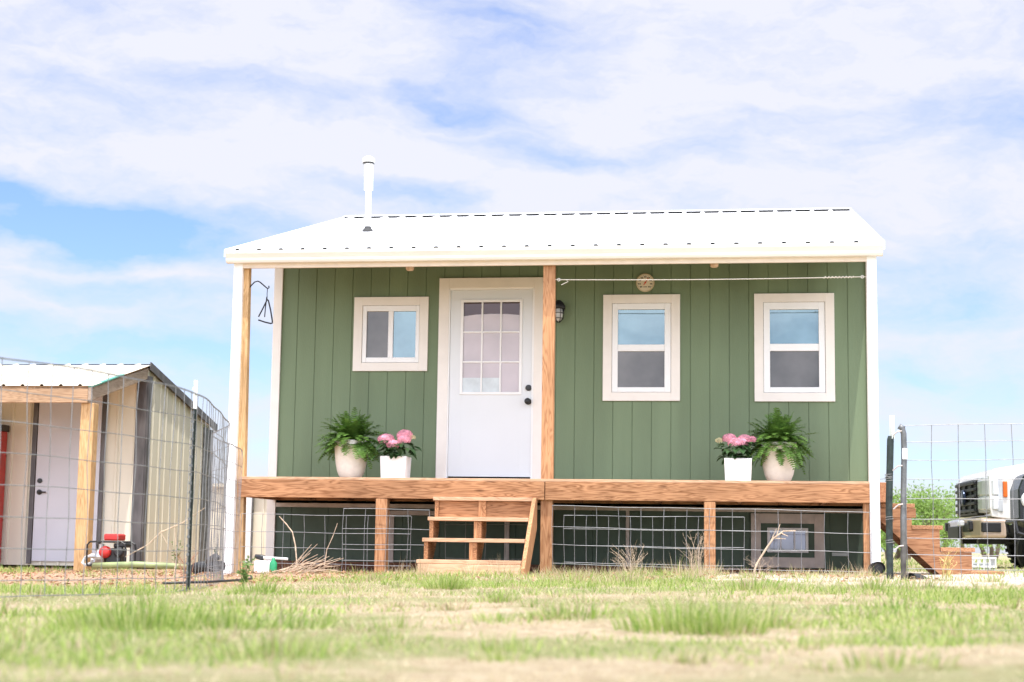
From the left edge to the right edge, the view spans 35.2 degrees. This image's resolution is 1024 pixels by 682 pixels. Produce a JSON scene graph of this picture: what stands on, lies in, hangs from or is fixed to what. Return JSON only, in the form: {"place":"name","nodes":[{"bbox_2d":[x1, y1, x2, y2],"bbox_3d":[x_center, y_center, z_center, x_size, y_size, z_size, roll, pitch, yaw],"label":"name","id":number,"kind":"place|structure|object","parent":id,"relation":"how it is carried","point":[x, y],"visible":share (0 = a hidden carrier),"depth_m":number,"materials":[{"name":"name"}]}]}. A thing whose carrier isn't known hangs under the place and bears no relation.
{"place":"outdoors","nodes":[
{"label":"outdoors","id":0,"kind":"place"},
{"bbox_2d":[0,552,1023,681],"bbox_3d":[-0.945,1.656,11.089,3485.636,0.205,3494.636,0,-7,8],"label":"ground","id":1,"kind":"structure","parent":0,"point":[554,662],"depth_m":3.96,"materials":[{"name":"green plant"}]},
{"bbox_2d":[0,424,9,561],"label":"red cabinet","id":2,"kind":"object","parent":1,"relation":"on","point":[5,429],"visible":0.94,"depth_m":19.88,"materials":[{"name":"paint"}]},
{"bbox_2d":[0,362,216,570],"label":"cream shed","id":3,"kind":"structure","parent":1,"relation":"on","point":[14,408],"depth_m":19.88,"materials":[{"name":"beige metal"}]},
{"bbox_2d":[26,394,107,562],"bbox_3d":[-5.477,1.644,19.846,0.945,2.170,0.074,0,-7,8],"label":"door","id":4,"kind":"structure","parent":3,"relation":"in","point":[58,498],"depth_m":19.87,"materials":[{"name":"white metal"}]},
{"bbox_2d":[81,534,136,566],"bbox_3d":[-4.440,2.298,17.732,0.550,0.359,0.314,0,-7,8],"label":"water pump","id":5,"kind":"object","parent":1,"relation":"on","point":[111,555],"visible":0.81,"depth_m":17.63,"materials":[{"name":"red metal"}]},
{"bbox_2d":[0,357,242,596],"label":"wire fence","id":6,"kind":"object","parent":1,"relation":"on","point":[220,526],"visible":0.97,"depth_m":9.31,"materials":[{"name":"grey metal"}]},
{"bbox_2d":[92,561,186,569],"bbox_3d":[-3.885,2.406,17.291,1.432,0.094,0.424,0,-7,8],"label":"garden hose","id":7,"kind":"object","parent":1,"relation":"on","point":[138,564],"visible":0.64,"depth_m":17.18,"materials":[{"name":"green rubber"}]},
{"bbox_2d":[125,508,203,586],"bbox_3d":[-2.214,1.313,10.300,0.522,0.512,0.008,0,-7,8],"label":"bare twig","id":8,"kind":"object","parent":1,"relation":"on","point":[166,542],"visible":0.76,"depth_m":10.30,"materials":[{"name":"brown wood"}]},
{"bbox_2d":[171,540,182,562],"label":"leafy weed","id":9,"kind":"object","parent":1,"relation":"on","point":[177,553],"visible":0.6,"depth_m":19.27,"materials":[{"name":"green plant"}]},
{"bbox_2d":[174,548,197,576],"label":"dry weed","id":10,"kind":"object","parent":1,"relation":"on","point":[180,565],"visible":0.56,"depth_m":14.50,"materials":[{"name":"beige plant"}]},
{"bbox_2d":[185,380,197,591],"bbox_3d":[-1.887,0.873,9.500,0.018,1.292,0.036,0,-7,8],"label":"fence post","id":11,"kind":"object","parent":1,"relation":"on","point":[191,491],"visible":0.94,"depth_m":9.50,"materials":[{"name":"metal"}]},
{"bbox_2d":[162,575,252,583],"bbox_3d":[-1.905,1.593,10.778,0.265,0.031,1.706,0,-7,8],"label":"black tube","id":12,"kind":"object","parent":1,"relation":"on","point":[218,581],"visible":0.77,"depth_m":10.28,"materials":[{"name":"plastic"}]},
{"bbox_2d":[191,561,225,574],"bbox_3d":[-2.877,2.117,15.049,0.160,0.153,0.792,5,-8,-29],"label":"drain pipe","id":13,"kind":"object","parent":1,"relation":"on","point":[203,565],"visible":0.53,"depth_m":14.92,"materials":[{"name":"black plastic"}]},
{"bbox_2d":[206,553,218,563],"bbox_3d":[-2.737,2.002,14.800,0.070,0.112,0.286,6,-9,-37],"label":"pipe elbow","id":14,"kind":"object","parent":13,"relation":"on","point":[214,555],"visible":0.36,"depth_m":14.74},
{"bbox_2d":[209,483,266,561],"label":"pump house","id":15,"kind":"structure","parent":1,"relation":"on","point":[256,510],"depth_m":25.12,"materials":[{"name":"white metal"}]},
{"bbox_2d":[236,556,255,586],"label":"leafy weed","id":16,"kind":"object","parent":1,"relation":"on","point":[242,573],"visible":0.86,"depth_m":9.97,"materials":[{"name":"green plant"}]},
{"bbox_2d":[254,554,272,573],"bbox_3d":[-2.413,2.178,15.770,0.208,0.190,0.140,0,-7,8],"label":"plastic jug","id":17,"kind":"object","parent":1,"relation":"on","point":[261,564],"visible":0.76,"depth_m":15.71,"materials":[{"name":"white plastic"}]},
{"bbox_2d":[263,556,287,559],"bbox_3d":[-2.297,2.111,15.701,0.252,0.036,0.024,-1,-7,13],"label":"white rod","id":18,"kind":"object","parent":17,"relation":"attached to","point":[276,558],"visible":1,"depth_m":15.69,"materials":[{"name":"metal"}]},
{"bbox_2d":[269,558,276,572],"bbox_3d":[-2.306,2.168,15.603,0.076,0.150,0.076,0,-7,8],"label":"green bottle","id":19,"kind":"object","parent":1,"relation":"on","point":[273,565],"visible":0.84,"depth_m":15.57,"materials":[{"name":"plastic"}]},
{"bbox_2d":[272,544,342,572],"bbox_3d":[-1.917,2.056,15.242,0.701,0.284,0.427,0,-7,8],"label":"stalk pile","id":20,"kind":"object","parent":1,"relation":"on","point":[296,567],"visible":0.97,"depth_m":15.23,"materials":[{"name":"beige plant"}]},
{"bbox_2d":[279,516,337,563],"bbox_3d":[-1.995,1.966,15.685,0.608,0.524,0.068,-1,-7,14],"label":"bent stalk","id":21,"kind":"object","parent":1,"relation":"on","point":[295,543],"visible":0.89,"depth_m":15.70,"materials":[{"name":"beige plant"}]},
{"bbox_2d":[240,514,411,570],"bbox_3d":[-1.853,2.026,15.977,1.742,0.618,0.028,0,-7,9],"label":"wire fence","id":22,"kind":"object","parent":1,"relation":"on","point":[324,548],"visible":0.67,"depth_m":15.97,"materials":[{"name":"grey metal"}]},
{"bbox_2d":[341,508,429,570],"bbox_3d":[-1.244,1.983,15.885,0.884,0.670,0.026,0,-7,8],"label":"wire fence","id":23,"kind":"object","parent":1,"relation":"on","point":[364,528],"visible":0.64,"depth_m":15.92,"materials":[{"name":"grey metal"}]},
{"bbox_2d":[0,567,937,587],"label":"leaf litter","id":24,"kind":"object","parent":1,"relation":"on","point":[159,574],"visible":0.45,"depth_m":13.56,"materials":[{"name":"brown plant"}]},
{"bbox_2d":[416,497,536,575],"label":"porch steps","id":25,"kind":"structure","parent":1,"relation":"on","point":[480,512],"depth_m":15.50,"materials":[{"name":"brown wood"}]},
{"bbox_2d":[445,521,526,559],"bbox_3d":[-0.260,1.988,15.800,0.811,0.634,0.025,0,-7,8],"label":"wire fence","id":26,"kind":"object","parent":1,"relation":"on","point":[476,542],"visible":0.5,"depth_m":15.81,"materials":[{"name":"grey metal"}]},
{"bbox_2d":[223,156,885,574],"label":"green house","id":27,"kind":"structure","parent":1,"relation":"on","point":[477,370],"depth_m":17.00,"materials":[{"name":"green wood"}]},
{"bbox_2d":[250,281,272,323],"bbox_3d":[-2.566,-0.394,16.524,0.270,0.454,0.028,0,-7,8],"label":"dinner bell","id":28,"kind":"object","parent":27,"relation":"hanging from","point":[265,305],"visible":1,"depth_m":16.50,"materials":[{"name":"metal"}]},
{"bbox_2d":[314,407,389,476],"bbox_3d":[-1.633,1.050,16.633,0.841,0.748,0.808,0,-7,8],"label":"potted fern","id":29,"kind":"object","parent":27,"relation":"on","point":[352,450],"visible":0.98,"depth_m":16.52,"materials":[{"name":"green plant"}]},
{"bbox_2d":[353,297,428,370],"bbox_3d":[-1.308,-0.073,17.486,0.821,0.807,0.066,0,-7,8],"label":"window","id":30,"kind":"structure","parent":27,"relation":"in","point":[392,338],"depth_m":17.48,"materials":[{"name":"white plastic"}]},
{"bbox_2d":[369,429,420,477],"bbox_3d":[-1.169,1.158,16.489,0.546,0.511,0.512,0,-7,8],"label":"potted hydrangea","id":31,"kind":"object","parent":27,"relation":"on","point":[394,464],"visible":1,"depth_m":16.36,"materials":[{"name":"plant"}]},
{"bbox_2d":[406,267,413,270],"bbox_3d":[-1.067,-0.862,16.934,0.100,0.257,0.100,0,-7,8],"label":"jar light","id":32,"kind":"object","parent":27,"relation":"hanging from","point":[409,268],"visible":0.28,"depth_m":16.89,"materials":[{"name":"beige glass"}]},
{"bbox_2d":[435,277,542,478],"bbox_3d":[-0.229,0.414,17.245,1.148,2.204,0.146,0,-7,8],"label":"door","id":33,"kind":"structure","parent":27,"relation":"in","point":[489,380],"depth_m":17.25,"materials":[{"name":"white paint"}]},
{"bbox_2d":[555,300,564,322],"bbox_3d":[0.496,-0.310,17.152,0.144,0.243,0.180,0,-7,8],"label":"wall lantern","id":34,"kind":"object","parent":27,"relation":"attached to","point":[560,307],"depth_m":17.09,"materials":[{"name":"metal"}]},
{"bbox_2d":[603,294,679,400],"bbox_3d":[1.369,0.072,17.076,0.813,1.130,0.066,0,-7,8],"label":"window","id":35,"kind":"structure","parent":27,"relation":"in","point":[641,333],"depth_m":17.06,"materials":[{"name":"white plastic"}]},
{"bbox_2d":[636,274,654,291],"bbox_3d":[1.414,-0.618,17.136,0.196,0.196,0.026,0,-7,8],"label":"dial thermometer","id":36,"kind":"object","parent":27,"relation":"attached to","point":[644,285],"visible":0.97,"depth_m":17.13,"materials":[{"name":"beige metal"}]},
{"bbox_2d":[555,275,865,284],"bbox_3d":[1.932,-0.598,15.881,3.050,0.076,0.018,0,-7,8],"label":"clothesline","id":37,"kind":"object","parent":27,"relation":"attached to","point":[861,276],"visible":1,"depth_m":15.88,"materials":[{"name":"white metal"}]},
{"bbox_2d":[710,263,718,267],"bbox_3d":[2.063,-0.875,16.478,0.100,0.257,0.100,0,-7,8],"label":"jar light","id":38,"kind":"object","parent":27,"relation":"hanging from","point":[713,265],"visible":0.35,"depth_m":16.43,"materials":[{"name":"beige glass"}]},
{"bbox_2d":[714,433,762,480],"bbox_3d":[2.249,1.157,15.985,0.516,0.482,0.524,0,-7,8],"label":"potted hydrangea","id":39,"kind":"object","parent":27,"relation":"on","point":[739,468],"visible":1,"depth_m":15.86,"materials":[{"name":"plant"}]},
{"bbox_2d":[746,408,815,480],"bbox_3d":[2.668,1.033,16.021,0.752,0.749,0.790,0,-7,8],"label":"potted fern","id":40,"kind":"object","parent":27,"relation":"on","point":[780,451],"visible":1,"depth_m":15.89,"materials":[{"name":"green plant"}]},
{"bbox_2d":[751,513,824,567],"bbox_3d":[2.829,2.049,16.580,0.742,0.550,0.033,0,-7,8],"label":"vent window","id":41,"kind":"structure","parent":27,"relation":"in","point":[792,541],"depth_m":16.57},
{"bbox_2d":[754,293,834,401],"bbox_3d":[2.944,0.068,16.846,0.824,1.134,0.066,0,-7,8],"label":"window","id":42,"kind":"structure","parent":27,"relation":"in","point":[799,332],"depth_m":16.83,"materials":[{"name":"white plastic"}]},
{"bbox_2d":[610,546,647,572],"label":"dry weed","id":43,"kind":"object","parent":1,"relation":"on","point":[628,558],"visible":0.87,"depth_m":15.13,"materials":[{"name":"beige plant"}]},
{"bbox_2d":[563,515,744,569],"bbox_3d":[1.357,1.999,15.532,1.744,0.633,0.030,0,-7,9],"label":"wire fence","id":44,"kind":"object","parent":1,"relation":"on","point":[653,530],"visible":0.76,"depth_m":15.54,"materials":[{"name":"grey metal"}]},
{"bbox_2d":[678,532,707,571],"bbox_3d":[1.681,1.982,15.132,0.312,0.431,0.288,0,-7,8],"label":"dry weed","id":45,"kind":"object","parent":1,"relation":"on","point":[695,557],"visible":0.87,"depth_m":15.12,"materials":[{"name":"beige plant"}]},
{"bbox_2d":[551,505,871,573],"bbox_3d":[1.889,1.951,15.442,3.047,0.729,0.033,0,-7,8],"label":"wire fence","id":46,"kind":"object","parent":1,"relation":"on","point":[732,549],"visible":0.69,"depth_m":15.46,"materials":[{"name":"grey metal"}]},
{"bbox_2d":[748,555,779,572],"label":"dry weed","id":47,"kind":"object","parent":1,"relation":"on","point":[764,565],"visible":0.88,"depth_m":14.86,"materials":[{"name":"beige plant"}]},
{"bbox_2d":[753,525,795,572],"bbox_3d":[2.389,1.906,14.746,0.399,0.474,0.019,0,-7,8],"label":"bent stalk","id":48,"kind":"object","parent":1,"relation":"on","point":[767,546],"visible":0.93,"depth_m":14.75,"materials":[{"name":"beige plant"}]},
{"bbox_2d":[868,562,885,574],"bbox_3d":[3.415,2.138,15.148,0.123,0.141,0.445,0,-7,6],"label":"drain pipe","id":49,"kind":"object","parent":1,"relation":"on","point":[878,566],"visible":0.72,"depth_m":14.98,"materials":[{"name":"black plastic"}]},
{"bbox_2d":[874,415,894,579],"bbox_3d":[2.905,1.240,12.604,0.177,1.325,0.071,1,-7,-5],"label":"gate post","id":50,"kind":"object","parent":1,"relation":"on","point":[889,504],"visible":0.98,"depth_m":12.59,"materials":[{"name":"metal"}]},
{"bbox_2d":[893,423,1023,579],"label":"wire gate","id":51,"kind":"structure","parent":50,"relation":"attached to","point":[903,517],"depth_m":12.56,"materials":[{"name":"metal"}]},
{"bbox_2d":[880,490,950,559],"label":"scrub tree","id":52,"kind":"object","parent":1,"relation":"on","point":[897,556],"visible":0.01,"depth_m":56.80,"materials":[{"name":"green plant"}]},
{"bbox_2d":[880,497,954,559],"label":"scrub tree","id":53,"kind":"object","parent":1,"relation":"on","point":[882,534],"visible":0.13,"depth_m":51.28,"materials":[{"name":"green plant"}]},
{"bbox_2d":[908,573,927,579],"bbox_3d":[3.329,1.969,13.191,0.120,0.151,0.580,-3,-8,26],"label":"drain pipe","id":54,"kind":"object","parent":1,"relation":"on","point":[915,575],"visible":0.3,"depth_m":13.00,"materials":[{"name":"black plastic"}]},
{"bbox_2d":[881,481,960,547],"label":"scrub tree","id":55,"kind":"object","parent":1,"relation":"on","point":[938,510],"visible":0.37,"depth_m":54.75,"materials":[{"name":"green plant"}]},
{"bbox_2d":[880,503,1003,574],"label":"side steps","id":56,"kind":"structure","parent":1,"relation":"on","point":[919,546],"depth_m":15.51,"materials":[{"name":"red wood"}]},
{"bbox_2d":[893,480,990,552],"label":"scrub tree","id":57,"kind":"object","parent":1,"relation":"on","point":[947,511],"visible":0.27,"depth_m":56.06,"materials":[{"name":"green plant"}]},
{"bbox_2d":[939,549,961,576],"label":"dry weed","id":58,"kind":"object","parent":1,"relation":"on","point":[947,563],"visible":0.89,"depth_m":14.00,"materials":[{"name":"beige plant"}]},
{"bbox_2d":[938,486,1004,556],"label":"scrub tree","id":59,"kind":"object","parent":1,"relation":"on","point":[962,546],"visible":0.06,"depth_m":59.34,"materials":[{"name":"green plant"}]},
{"bbox_2d":[949,494,1010,559],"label":"scrub tree","id":60,"kind":"object","parent":1,"relation":"on","point":[997,550],"visible":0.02,"depth_m":61.48,"materials":[{"name":"green plant"}]},
{"bbox_2d":[945,464,1023,566],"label":"pickup truck","id":61,"kind":"object","parent":1,"relation":"on","point":[994,495],"visible":0.81,"depth_m":19.67,"materials":[{"name":"paint"}]},
{"bbox_2d":[972,557,996,570],"bbox_3d":[4.989,2.412,17.255,0.322,0.212,0.320,0,-7,8],"label":"wire crate","id":62,"kind":"object","parent":1,"relation":"on","point":[991,563],"visible":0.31,"depth_m":17.11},
{"bbox_2d":[1005,474,1023,567],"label":"quad bike","id":63,"kind":"object","parent":1,"relation":"on","point":[1017,492],"visible":0.96,"depth_m":18.08,"materials":[{"name":"rubber"}]},
{"bbox_2d":[0,0,1023,553],"label":"sky","id":64,"kind":"structure","parent":0,"point":[142,142],"materials":[{"name":"blue"}]}
]}

